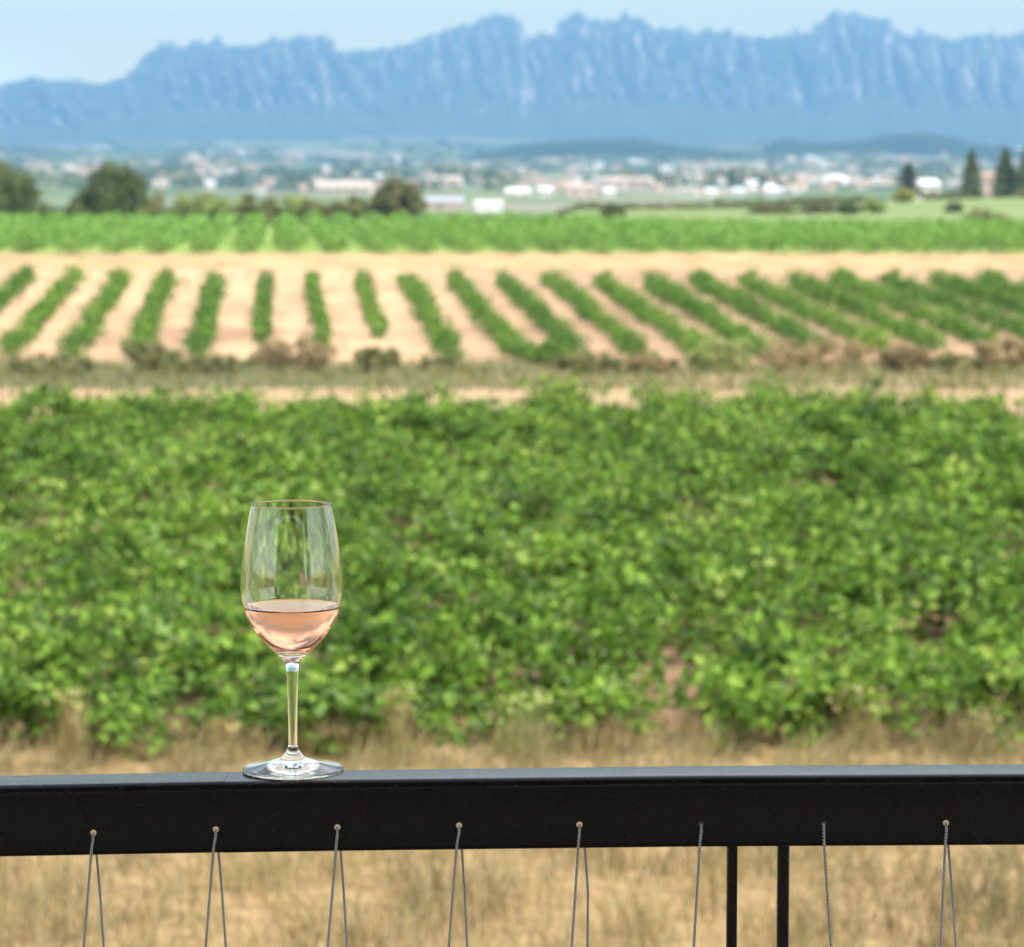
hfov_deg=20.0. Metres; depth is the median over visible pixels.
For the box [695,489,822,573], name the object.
grape vine
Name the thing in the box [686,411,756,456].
grape vine
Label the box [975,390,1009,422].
grape vine
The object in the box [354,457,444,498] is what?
grape vine
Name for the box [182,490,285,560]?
grape vine
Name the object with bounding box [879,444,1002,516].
grape vine
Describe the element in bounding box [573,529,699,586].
grape vine
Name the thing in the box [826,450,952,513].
grape vine
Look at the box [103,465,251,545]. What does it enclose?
grape vine
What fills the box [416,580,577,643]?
grape vine
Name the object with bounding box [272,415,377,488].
grape vine
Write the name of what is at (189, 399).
grape vine
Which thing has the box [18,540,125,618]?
grape vine
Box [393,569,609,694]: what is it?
grape vine
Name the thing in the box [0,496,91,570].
grape vine
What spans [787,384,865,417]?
grape vine
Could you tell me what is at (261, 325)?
vine row
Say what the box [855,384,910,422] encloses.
grape vine
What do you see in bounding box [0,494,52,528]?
grape vine
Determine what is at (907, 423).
grape vine
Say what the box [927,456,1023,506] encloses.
grape vine
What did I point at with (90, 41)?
sky
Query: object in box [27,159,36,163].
house
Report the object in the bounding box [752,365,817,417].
grape vine
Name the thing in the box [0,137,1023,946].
ground
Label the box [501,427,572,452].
grape vine
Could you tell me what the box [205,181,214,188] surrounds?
building
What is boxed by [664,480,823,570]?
grape vine
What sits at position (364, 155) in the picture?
house
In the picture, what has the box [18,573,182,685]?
grape vine
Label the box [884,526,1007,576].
grape vine
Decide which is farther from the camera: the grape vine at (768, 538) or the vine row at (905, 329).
the vine row at (905, 329)
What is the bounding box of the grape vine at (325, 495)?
[308,487,397,557]
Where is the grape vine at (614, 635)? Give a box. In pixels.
[546,586,682,699]
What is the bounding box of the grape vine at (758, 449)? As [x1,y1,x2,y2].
[663,436,778,505]
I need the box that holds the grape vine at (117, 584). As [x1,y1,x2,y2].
[58,567,233,641]
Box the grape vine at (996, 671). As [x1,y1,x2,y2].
[858,633,1023,753]
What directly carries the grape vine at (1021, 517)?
on the ground at (350, 333)
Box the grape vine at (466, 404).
[436,394,494,431]
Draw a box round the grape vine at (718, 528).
[640,508,758,572]
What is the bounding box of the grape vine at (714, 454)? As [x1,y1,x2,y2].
[705,453,782,486]
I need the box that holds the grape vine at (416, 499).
[385,468,503,519]
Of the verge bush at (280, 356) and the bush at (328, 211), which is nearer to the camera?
the verge bush at (280, 356)
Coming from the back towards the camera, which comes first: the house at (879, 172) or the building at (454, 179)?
the house at (879, 172)
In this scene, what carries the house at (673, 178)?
on the ground at (350, 333)
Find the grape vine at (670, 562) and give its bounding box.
[551,542,715,649]
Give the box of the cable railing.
[0,764,1023,946]
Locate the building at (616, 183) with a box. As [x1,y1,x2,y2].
[599,177,627,189]
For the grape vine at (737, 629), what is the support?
on the ground at (350, 333)
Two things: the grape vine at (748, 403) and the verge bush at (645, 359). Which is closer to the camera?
the grape vine at (748, 403)
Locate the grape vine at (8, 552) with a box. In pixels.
[0,528,40,597]
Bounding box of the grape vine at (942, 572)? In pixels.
[835,486,1023,627]
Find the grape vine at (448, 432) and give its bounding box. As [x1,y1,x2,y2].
[405,379,517,453]
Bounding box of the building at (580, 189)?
[564,183,597,196]
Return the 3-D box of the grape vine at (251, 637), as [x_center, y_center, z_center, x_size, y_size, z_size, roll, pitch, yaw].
[-2.402,1.695,27.222,2.627,0.954,2.162,-1,5,-15]
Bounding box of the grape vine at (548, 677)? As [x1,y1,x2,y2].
[492,631,671,736]
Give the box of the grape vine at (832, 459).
[760,415,893,489]
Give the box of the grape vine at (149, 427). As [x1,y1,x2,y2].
[103,410,197,450]
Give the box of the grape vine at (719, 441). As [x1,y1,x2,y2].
[650,431,737,467]
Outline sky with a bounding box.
[0,0,1023,84]
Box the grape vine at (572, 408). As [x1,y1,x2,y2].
[522,391,593,433]
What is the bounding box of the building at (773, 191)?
[764,187,781,196]
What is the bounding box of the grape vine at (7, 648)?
[0,613,31,685]
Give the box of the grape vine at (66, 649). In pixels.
[0,601,144,693]
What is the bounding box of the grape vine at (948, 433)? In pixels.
[882,412,994,461]
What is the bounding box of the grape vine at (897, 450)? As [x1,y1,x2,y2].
[847,432,915,481]
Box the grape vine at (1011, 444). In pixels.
[1007,443,1023,452]
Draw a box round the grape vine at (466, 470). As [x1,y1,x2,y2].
[386,464,516,508]
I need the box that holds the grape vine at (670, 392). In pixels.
[628,375,709,412]
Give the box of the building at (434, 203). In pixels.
[423,197,440,209]
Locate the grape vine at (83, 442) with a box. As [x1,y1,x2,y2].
[57,426,158,459]
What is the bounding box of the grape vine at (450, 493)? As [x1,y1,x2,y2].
[419,474,531,536]
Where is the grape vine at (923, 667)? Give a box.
[822,629,975,726]
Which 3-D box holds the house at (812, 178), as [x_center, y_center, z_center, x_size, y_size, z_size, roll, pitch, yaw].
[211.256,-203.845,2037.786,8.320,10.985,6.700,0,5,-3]
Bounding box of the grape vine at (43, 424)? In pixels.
[0,400,73,447]
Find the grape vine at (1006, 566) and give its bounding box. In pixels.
[917,545,1023,614]
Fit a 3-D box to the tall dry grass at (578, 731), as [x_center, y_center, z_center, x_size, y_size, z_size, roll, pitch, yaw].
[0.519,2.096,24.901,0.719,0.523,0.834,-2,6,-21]
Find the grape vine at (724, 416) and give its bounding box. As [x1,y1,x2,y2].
[643,392,753,447]
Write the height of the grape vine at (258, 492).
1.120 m
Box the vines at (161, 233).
[0,209,1023,254]
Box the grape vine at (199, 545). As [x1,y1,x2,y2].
[133,535,242,604]
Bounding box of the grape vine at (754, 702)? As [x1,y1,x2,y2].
[634,641,869,751]
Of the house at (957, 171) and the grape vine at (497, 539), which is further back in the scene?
the house at (957, 171)
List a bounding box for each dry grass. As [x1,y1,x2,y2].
[0,669,1023,946]
[45,688,102,770]
[197,716,246,765]
[372,686,423,768]
[473,692,571,766]
[538,687,613,752]
[817,683,899,756]
[956,708,1013,756]
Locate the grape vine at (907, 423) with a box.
[875,415,940,439]
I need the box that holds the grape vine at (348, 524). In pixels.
[330,492,438,562]
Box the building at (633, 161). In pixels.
[629,159,638,163]
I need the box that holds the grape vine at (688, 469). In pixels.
[624,431,795,516]
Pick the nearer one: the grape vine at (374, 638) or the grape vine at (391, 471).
the grape vine at (374, 638)
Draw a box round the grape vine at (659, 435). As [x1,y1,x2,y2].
[554,406,697,487]
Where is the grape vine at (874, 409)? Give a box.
[792,370,918,446]
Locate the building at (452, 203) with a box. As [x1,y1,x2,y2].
[440,197,464,209]
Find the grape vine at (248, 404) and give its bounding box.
[197,384,283,426]
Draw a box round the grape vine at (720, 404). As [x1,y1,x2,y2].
[701,386,778,424]
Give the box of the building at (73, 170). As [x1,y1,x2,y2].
[64,169,80,173]
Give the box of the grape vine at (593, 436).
[549,408,663,457]
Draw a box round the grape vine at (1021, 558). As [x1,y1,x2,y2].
[1010,546,1023,614]
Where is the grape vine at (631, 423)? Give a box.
[585,399,689,456]
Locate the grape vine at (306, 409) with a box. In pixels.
[271,397,356,436]
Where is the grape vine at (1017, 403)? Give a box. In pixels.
[1011,396,1023,409]
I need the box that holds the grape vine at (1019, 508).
[968,452,1023,538]
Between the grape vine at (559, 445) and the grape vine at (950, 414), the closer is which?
the grape vine at (559, 445)
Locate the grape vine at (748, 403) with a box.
[696,398,754,424]
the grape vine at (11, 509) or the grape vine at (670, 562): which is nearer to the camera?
the grape vine at (670, 562)
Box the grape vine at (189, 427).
[178,424,240,453]
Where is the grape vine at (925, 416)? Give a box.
[876,398,956,435]
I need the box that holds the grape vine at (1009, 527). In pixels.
[990,520,1023,578]
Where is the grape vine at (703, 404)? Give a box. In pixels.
[663,395,740,427]
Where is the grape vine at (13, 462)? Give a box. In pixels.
[0,454,19,488]
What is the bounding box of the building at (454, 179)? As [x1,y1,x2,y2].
[428,176,463,187]
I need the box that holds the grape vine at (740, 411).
[679,403,753,439]
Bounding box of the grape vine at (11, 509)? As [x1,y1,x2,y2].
[0,497,38,531]
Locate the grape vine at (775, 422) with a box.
[720,401,809,442]
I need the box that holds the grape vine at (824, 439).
[791,426,857,483]
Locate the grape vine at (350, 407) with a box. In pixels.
[306,381,372,422]
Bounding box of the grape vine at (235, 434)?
[192,413,316,467]
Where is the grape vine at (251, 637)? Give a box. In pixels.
[132,596,379,702]
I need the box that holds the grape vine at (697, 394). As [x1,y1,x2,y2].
[629,390,710,429]
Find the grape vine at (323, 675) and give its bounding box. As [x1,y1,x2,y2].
[201,638,402,728]
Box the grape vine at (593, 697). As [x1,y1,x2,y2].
[441,662,662,744]
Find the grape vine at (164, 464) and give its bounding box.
[89,433,219,512]
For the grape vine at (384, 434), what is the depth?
46.92 m
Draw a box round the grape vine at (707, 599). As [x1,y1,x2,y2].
[652,558,796,618]
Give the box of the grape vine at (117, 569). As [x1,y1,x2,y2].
[11,539,146,586]
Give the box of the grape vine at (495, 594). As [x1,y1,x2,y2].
[460,566,595,640]
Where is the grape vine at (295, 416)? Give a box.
[227,411,299,431]
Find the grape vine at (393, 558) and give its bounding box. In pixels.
[348,525,446,601]
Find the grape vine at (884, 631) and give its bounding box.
[798,584,953,667]
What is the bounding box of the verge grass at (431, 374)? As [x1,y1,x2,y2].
[0,352,1023,393]
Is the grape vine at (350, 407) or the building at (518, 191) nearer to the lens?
the grape vine at (350, 407)
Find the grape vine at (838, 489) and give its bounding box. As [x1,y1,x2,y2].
[800,480,862,506]
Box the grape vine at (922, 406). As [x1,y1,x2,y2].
[874,391,961,419]
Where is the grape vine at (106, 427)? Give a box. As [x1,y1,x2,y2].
[54,414,136,450]
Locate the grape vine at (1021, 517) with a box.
[1015,514,1023,533]
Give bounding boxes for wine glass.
[240,500,343,779]
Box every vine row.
[0,258,45,313]
[0,259,90,360]
[51,263,135,359]
[119,261,187,359]
[174,264,231,356]
[247,266,278,344]
[301,265,334,348]
[343,266,390,339]
[387,267,469,359]
[442,262,535,359]
[491,264,596,353]
[529,265,660,358]
[587,266,724,354]
[631,265,782,357]
[680,258,834,353]
[734,265,898,352]
[775,264,954,350]
[823,257,1003,344]
[876,264,1023,340]
[917,263,1023,317]
[968,258,1023,298]
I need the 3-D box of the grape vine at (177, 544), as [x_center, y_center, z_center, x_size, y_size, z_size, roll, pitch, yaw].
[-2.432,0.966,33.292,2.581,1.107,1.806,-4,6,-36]
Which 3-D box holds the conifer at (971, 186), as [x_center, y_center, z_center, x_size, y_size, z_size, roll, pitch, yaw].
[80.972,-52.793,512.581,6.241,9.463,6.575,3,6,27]
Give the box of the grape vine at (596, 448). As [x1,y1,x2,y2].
[551,434,633,473]
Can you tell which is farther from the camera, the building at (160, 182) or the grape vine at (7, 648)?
the building at (160, 182)
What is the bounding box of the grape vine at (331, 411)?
[272,404,348,449]
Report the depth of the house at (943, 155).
5063.93 m
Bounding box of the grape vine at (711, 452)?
[613,445,726,499]
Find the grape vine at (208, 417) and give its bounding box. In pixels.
[186,399,268,429]
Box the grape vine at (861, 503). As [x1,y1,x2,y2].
[780,478,921,536]
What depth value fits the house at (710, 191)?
1456.19 m
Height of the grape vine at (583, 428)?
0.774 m
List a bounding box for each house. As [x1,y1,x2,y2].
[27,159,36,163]
[43,164,51,168]
[65,165,75,168]
[76,165,85,170]
[94,159,102,162]
[152,160,159,163]
[189,153,198,157]
[192,167,203,172]
[193,158,202,161]
[195,169,202,173]
[202,165,213,170]
[211,170,220,175]
[226,167,236,172]
[237,151,244,156]
[245,166,255,173]
[254,186,265,193]
[262,177,274,186]
[288,153,297,157]
[296,156,303,159]
[299,184,307,190]
[311,178,325,183]
[321,172,330,177]
[323,166,329,171]
[352,172,360,175]
[360,153,368,158]
[376,174,387,181]
[421,172,434,177]
[442,160,450,166]
[471,162,478,167]
[472,178,483,184]
[519,179,530,183]
[530,179,540,183]
[539,179,550,183]
[549,184,562,191]
[563,180,578,182]
[567,167,576,174]
[603,188,614,196]
[613,164,620,171]
[638,160,645,163]
[652,183,664,190]
[665,175,678,182]
[680,165,690,170]
[681,172,688,179]
[687,174,699,181]
[689,162,696,166]
[692,167,703,174]
[696,188,704,195]
[703,160,713,168]
[704,188,716,195]
[708,164,714,170]
[716,176,727,183]
[722,165,730,169]
[733,188,744,195]
[743,179,748,185]
[747,180,757,188]
[752,161,761,169]
[760,187,764,194]
[762,184,775,186]
[765,178,777,183]
[774,163,782,169]
[779,178,789,183]
[786,155,794,160]
[793,184,803,192]
[794,176,805,180]
[795,180,807,188]
[804,156,815,162]
[806,161,815,168]
[806,175,818,181]
[819,161,827,168]
[819,174,827,181]
[820,178,828,181]
[821,184,834,192]
[829,176,843,178]
[829,179,839,185]
[830,164,837,168]
[839,178,849,183]
[845,165,857,170]
[846,177,855,183]
[849,175,858,181]
[853,182,864,188]
[862,180,872,186]
[875,170,882,176]
[876,178,886,184]
[883,171,892,177]
[887,178,893,183]
[898,155,906,158]
[901,179,941,200]
[940,154,948,157]
[951,169,959,174]
[979,172,996,197]
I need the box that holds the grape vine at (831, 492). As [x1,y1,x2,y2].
[773,479,900,516]
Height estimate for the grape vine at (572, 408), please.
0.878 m
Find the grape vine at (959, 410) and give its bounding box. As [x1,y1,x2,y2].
[931,390,1023,441]
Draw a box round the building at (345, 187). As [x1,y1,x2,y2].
[314,181,376,193]
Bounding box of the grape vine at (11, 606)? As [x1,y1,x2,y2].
[0,586,60,669]
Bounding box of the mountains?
[0,9,1023,146]
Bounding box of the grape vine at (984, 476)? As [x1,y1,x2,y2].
[973,471,1023,519]
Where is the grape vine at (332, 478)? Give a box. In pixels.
[244,472,349,524]
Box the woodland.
[0,136,1022,191]
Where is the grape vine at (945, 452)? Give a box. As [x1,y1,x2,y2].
[894,425,1023,474]
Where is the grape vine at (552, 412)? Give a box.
[501,394,582,435]
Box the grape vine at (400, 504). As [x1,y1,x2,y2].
[319,492,409,531]
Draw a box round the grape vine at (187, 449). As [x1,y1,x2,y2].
[130,429,226,458]
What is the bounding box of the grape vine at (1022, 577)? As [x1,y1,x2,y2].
[991,561,1023,607]
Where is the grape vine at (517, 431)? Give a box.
[457,407,564,448]
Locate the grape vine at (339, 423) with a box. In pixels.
[275,416,369,463]
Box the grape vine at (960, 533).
[919,498,1023,562]
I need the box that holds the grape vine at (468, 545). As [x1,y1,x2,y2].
[395,506,532,582]
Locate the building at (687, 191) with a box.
[679,187,696,196]
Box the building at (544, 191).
[535,187,552,195]
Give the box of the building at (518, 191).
[503,188,530,195]
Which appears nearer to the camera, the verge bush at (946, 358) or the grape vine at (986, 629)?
the grape vine at (986, 629)
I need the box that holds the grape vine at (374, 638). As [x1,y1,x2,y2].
[310,599,432,690]
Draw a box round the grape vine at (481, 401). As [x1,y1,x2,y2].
[427,386,502,416]
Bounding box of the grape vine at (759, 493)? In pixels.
[688,460,818,518]
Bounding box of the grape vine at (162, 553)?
[70,526,240,608]
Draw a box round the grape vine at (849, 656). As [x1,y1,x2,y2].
[806,605,944,691]
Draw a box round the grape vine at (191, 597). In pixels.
[165,588,251,637]
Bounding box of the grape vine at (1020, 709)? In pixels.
[940,656,1023,716]
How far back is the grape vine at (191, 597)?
30.22 m
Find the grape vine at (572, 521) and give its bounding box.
[481,503,591,538]
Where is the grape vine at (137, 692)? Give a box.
[8,666,194,761]
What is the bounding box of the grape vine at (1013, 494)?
[928,482,1023,546]
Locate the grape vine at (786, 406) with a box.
[769,398,834,419]
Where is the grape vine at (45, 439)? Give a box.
[0,425,94,480]
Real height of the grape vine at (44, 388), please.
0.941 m
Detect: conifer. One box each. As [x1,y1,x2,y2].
[957,148,989,198]
[985,147,1021,197]
[1004,151,1023,197]
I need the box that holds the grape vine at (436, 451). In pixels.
[375,424,470,479]
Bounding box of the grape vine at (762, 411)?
[730,402,812,430]
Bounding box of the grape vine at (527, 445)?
[492,442,550,467]
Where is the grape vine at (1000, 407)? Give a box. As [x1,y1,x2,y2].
[964,392,1020,419]
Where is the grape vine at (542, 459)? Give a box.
[444,452,561,496]
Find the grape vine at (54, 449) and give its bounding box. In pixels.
[4,419,104,479]
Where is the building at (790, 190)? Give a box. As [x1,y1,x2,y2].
[784,186,796,194]
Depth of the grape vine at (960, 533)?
34.92 m
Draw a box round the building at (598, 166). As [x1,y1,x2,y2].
[594,162,603,170]
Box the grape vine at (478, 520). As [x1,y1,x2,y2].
[384,496,526,566]
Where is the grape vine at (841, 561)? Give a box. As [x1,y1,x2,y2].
[782,544,862,602]
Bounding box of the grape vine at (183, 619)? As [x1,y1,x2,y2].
[76,573,205,665]
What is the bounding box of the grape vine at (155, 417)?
[121,392,211,432]
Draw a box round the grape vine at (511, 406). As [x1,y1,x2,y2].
[468,400,523,424]
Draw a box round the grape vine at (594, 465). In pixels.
[493,451,630,494]
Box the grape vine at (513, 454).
[475,441,588,490]
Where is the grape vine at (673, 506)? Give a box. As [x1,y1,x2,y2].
[567,440,716,538]
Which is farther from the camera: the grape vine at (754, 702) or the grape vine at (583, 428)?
the grape vine at (583, 428)
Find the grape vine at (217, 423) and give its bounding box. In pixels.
[174,414,241,444]
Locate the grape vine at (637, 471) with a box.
[545,448,700,514]
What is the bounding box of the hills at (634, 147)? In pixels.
[461,138,767,161]
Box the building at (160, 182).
[151,179,169,187]
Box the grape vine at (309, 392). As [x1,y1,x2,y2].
[273,383,356,414]
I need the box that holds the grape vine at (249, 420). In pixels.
[186,388,311,449]
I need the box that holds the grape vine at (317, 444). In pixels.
[243,425,360,483]
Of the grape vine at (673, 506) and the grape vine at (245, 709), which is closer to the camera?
the grape vine at (245, 709)
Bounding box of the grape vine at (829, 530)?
[750,500,894,576]
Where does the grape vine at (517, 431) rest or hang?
on the ground at (350, 333)
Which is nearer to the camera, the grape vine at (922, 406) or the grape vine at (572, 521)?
the grape vine at (572, 521)
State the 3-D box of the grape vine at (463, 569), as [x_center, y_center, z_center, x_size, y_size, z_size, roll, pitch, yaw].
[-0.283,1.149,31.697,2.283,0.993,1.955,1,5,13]
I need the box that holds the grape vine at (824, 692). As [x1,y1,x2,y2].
[750,642,936,753]
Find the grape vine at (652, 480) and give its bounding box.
[626,466,698,524]
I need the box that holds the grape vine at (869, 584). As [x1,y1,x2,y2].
[762,505,962,643]
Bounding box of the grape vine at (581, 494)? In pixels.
[520,481,627,525]
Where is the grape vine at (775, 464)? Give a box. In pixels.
[723,441,826,487]
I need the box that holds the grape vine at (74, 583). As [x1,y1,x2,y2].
[0,577,94,630]
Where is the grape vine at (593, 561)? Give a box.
[491,510,684,614]
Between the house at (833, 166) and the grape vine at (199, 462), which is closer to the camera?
the grape vine at (199, 462)
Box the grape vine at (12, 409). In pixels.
[0,391,61,429]
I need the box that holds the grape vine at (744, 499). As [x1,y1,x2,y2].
[700,484,822,531]
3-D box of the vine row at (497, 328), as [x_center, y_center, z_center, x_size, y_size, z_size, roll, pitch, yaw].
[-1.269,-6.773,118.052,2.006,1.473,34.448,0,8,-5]
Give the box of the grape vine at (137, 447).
[65,429,158,472]
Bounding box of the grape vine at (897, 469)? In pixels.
[827,427,948,485]
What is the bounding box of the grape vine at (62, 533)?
[1,499,112,577]
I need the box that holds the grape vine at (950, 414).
[903,387,1007,430]
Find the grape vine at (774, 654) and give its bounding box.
[688,595,828,722]
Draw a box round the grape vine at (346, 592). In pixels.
[330,585,445,640]
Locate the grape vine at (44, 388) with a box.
[9,382,109,423]
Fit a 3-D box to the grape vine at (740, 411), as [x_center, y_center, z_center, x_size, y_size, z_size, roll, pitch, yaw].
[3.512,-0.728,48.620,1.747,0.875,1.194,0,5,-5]
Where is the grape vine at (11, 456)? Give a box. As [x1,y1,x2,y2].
[0,446,33,500]
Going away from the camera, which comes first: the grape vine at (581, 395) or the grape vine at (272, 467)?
the grape vine at (272, 467)
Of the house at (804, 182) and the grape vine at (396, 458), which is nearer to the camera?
the grape vine at (396, 458)
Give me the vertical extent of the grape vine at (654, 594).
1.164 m
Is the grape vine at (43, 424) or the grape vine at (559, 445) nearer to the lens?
the grape vine at (559, 445)
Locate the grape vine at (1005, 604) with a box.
[915,576,1023,668]
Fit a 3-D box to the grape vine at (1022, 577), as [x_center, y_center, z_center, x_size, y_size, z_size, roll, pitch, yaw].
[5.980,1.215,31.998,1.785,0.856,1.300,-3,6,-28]
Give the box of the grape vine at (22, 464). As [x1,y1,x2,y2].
[0,446,66,504]
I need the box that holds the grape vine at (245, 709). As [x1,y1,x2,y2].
[181,654,390,758]
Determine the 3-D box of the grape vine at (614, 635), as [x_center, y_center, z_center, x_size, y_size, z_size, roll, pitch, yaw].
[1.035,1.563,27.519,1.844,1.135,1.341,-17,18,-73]
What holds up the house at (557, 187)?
on the ground at (350, 333)
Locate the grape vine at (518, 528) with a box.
[485,517,596,564]
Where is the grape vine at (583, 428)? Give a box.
[566,399,628,434]
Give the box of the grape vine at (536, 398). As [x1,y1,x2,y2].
[498,373,585,421]
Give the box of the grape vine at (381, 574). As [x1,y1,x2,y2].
[340,526,432,607]
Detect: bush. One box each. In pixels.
[7,351,98,375]
[15,202,68,216]
[65,193,93,217]
[122,338,183,371]
[135,189,182,217]
[173,353,256,373]
[174,190,218,225]
[198,195,246,225]
[238,192,280,225]
[248,331,340,372]
[273,194,316,225]
[297,198,341,225]
[333,193,370,219]
[351,345,401,371]
[421,355,468,371]
[518,338,576,366]
[553,349,623,374]
[599,201,627,217]
[625,351,680,373]
[683,333,755,372]
[748,202,795,214]
[758,333,878,373]
[804,201,834,213]
[835,199,864,213]
[863,196,886,212]
[877,341,932,372]
[891,187,916,202]
[927,349,987,372]
[943,201,964,212]
[963,206,1011,222]
[972,333,1023,372]
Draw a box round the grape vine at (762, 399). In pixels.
[722,378,792,425]
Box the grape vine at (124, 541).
[66,490,204,579]
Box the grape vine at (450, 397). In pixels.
[401,392,475,430]
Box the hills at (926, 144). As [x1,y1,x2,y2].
[762,132,1022,158]
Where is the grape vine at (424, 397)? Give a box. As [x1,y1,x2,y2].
[351,386,434,437]
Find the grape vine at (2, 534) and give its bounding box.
[0,500,45,574]
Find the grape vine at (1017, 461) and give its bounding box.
[949,444,1023,495]
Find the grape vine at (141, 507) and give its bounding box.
[79,483,235,545]
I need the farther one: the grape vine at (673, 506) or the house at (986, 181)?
the house at (986, 181)
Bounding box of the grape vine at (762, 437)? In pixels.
[728,415,815,484]
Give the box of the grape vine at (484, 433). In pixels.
[443,414,542,465]
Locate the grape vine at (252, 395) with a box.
[202,385,266,421]
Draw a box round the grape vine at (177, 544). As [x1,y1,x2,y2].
[175,529,350,600]
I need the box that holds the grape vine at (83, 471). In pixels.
[27,454,138,507]
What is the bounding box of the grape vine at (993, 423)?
[989,418,1023,434]
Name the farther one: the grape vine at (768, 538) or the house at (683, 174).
the house at (683, 174)
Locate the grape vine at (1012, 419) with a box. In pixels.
[985,398,1023,431]
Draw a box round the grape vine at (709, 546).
[634,511,812,597]
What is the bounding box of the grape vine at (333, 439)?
[288,409,411,471]
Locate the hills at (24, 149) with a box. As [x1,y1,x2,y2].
[0,146,86,151]
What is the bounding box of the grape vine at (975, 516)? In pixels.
[854,474,1014,546]
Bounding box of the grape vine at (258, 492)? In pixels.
[204,471,360,529]
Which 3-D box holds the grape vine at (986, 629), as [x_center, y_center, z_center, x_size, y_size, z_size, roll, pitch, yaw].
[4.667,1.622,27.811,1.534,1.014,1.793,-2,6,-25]
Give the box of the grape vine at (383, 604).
[310,565,446,658]
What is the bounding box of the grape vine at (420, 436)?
[384,427,458,470]
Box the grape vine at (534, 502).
[472,464,599,531]
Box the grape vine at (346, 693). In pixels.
[251,676,484,758]
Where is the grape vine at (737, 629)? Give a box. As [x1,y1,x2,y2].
[679,624,849,696]
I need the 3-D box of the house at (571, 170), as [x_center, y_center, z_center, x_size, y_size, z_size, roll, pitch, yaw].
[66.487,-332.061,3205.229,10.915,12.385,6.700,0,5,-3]
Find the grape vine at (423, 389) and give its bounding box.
[372,388,433,411]
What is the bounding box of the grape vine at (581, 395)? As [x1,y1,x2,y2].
[534,373,612,411]
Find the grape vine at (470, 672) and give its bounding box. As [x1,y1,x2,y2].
[365,612,575,732]
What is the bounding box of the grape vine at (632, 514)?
[528,458,696,552]
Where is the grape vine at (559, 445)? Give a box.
[533,432,617,460]
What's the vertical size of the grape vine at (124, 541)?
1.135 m
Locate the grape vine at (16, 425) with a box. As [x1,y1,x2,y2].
[0,411,36,456]
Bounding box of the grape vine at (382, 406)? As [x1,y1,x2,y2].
[328,388,407,440]
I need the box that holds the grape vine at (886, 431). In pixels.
[845,415,901,434]
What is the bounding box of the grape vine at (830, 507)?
[800,502,888,546]
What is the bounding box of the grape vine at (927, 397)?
[889,384,965,412]
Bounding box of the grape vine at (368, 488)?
[316,454,430,525]
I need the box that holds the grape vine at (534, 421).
[511,409,582,451]
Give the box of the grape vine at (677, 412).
[634,378,712,427]
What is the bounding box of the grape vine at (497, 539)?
[439,526,575,598]
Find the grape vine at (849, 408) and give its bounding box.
[821,392,903,435]
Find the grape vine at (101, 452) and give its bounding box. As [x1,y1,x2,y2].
[65,432,167,492]
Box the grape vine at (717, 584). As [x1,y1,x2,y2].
[638,528,848,624]
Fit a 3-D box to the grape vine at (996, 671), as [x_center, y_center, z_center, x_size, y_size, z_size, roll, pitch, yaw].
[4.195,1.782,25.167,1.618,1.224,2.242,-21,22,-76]
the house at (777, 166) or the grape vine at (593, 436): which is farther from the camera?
the house at (777, 166)
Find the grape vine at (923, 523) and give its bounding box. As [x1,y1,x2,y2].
[803,505,970,571]
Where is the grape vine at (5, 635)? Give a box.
[0,605,29,653]
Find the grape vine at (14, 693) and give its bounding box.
[0,645,110,746]
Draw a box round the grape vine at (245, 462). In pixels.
[164,433,283,504]
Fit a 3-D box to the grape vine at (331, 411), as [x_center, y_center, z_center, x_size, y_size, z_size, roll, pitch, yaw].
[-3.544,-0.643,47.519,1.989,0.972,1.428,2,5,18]
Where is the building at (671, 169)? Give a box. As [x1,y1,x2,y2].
[660,166,673,174]
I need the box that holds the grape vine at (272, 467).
[174,439,342,502]
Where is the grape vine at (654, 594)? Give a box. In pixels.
[537,546,709,639]
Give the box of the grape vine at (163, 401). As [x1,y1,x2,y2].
[81,386,185,432]
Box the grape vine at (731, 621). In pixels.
[660,582,833,671]
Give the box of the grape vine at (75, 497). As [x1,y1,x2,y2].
[7,455,147,538]
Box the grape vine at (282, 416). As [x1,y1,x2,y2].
[259,399,328,425]
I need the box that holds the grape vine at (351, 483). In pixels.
[296,456,396,511]
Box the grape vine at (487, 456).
[377,436,531,480]
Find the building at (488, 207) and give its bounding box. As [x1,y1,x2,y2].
[473,201,503,211]
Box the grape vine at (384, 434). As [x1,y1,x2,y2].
[362,419,417,457]
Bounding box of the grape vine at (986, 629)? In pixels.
[922,583,1023,678]
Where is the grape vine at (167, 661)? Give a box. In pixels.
[74,599,261,718]
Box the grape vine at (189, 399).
[144,384,218,430]
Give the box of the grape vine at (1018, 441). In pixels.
[955,418,1023,465]
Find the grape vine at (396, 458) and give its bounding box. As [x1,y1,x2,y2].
[347,453,416,483]
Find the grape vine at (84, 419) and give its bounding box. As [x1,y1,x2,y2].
[54,385,140,433]
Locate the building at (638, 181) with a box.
[627,177,651,186]
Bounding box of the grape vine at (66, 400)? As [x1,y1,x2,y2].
[13,382,105,430]
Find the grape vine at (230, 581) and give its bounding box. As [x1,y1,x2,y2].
[165,522,350,625]
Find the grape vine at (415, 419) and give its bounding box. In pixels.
[345,386,457,442]
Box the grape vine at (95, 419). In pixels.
[74,407,135,447]
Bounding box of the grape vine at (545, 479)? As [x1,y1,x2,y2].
[467,449,581,510]
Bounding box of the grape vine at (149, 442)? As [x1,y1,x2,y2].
[94,425,205,497]
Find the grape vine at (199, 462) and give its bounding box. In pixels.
[141,437,210,491]
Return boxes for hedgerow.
[550,188,1023,215]
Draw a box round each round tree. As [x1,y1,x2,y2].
[0,158,44,217]
[73,158,150,216]
[368,174,428,219]
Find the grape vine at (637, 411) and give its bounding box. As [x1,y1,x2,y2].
[601,401,659,430]
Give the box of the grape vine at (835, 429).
[752,376,888,455]
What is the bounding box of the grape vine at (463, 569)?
[384,527,560,600]

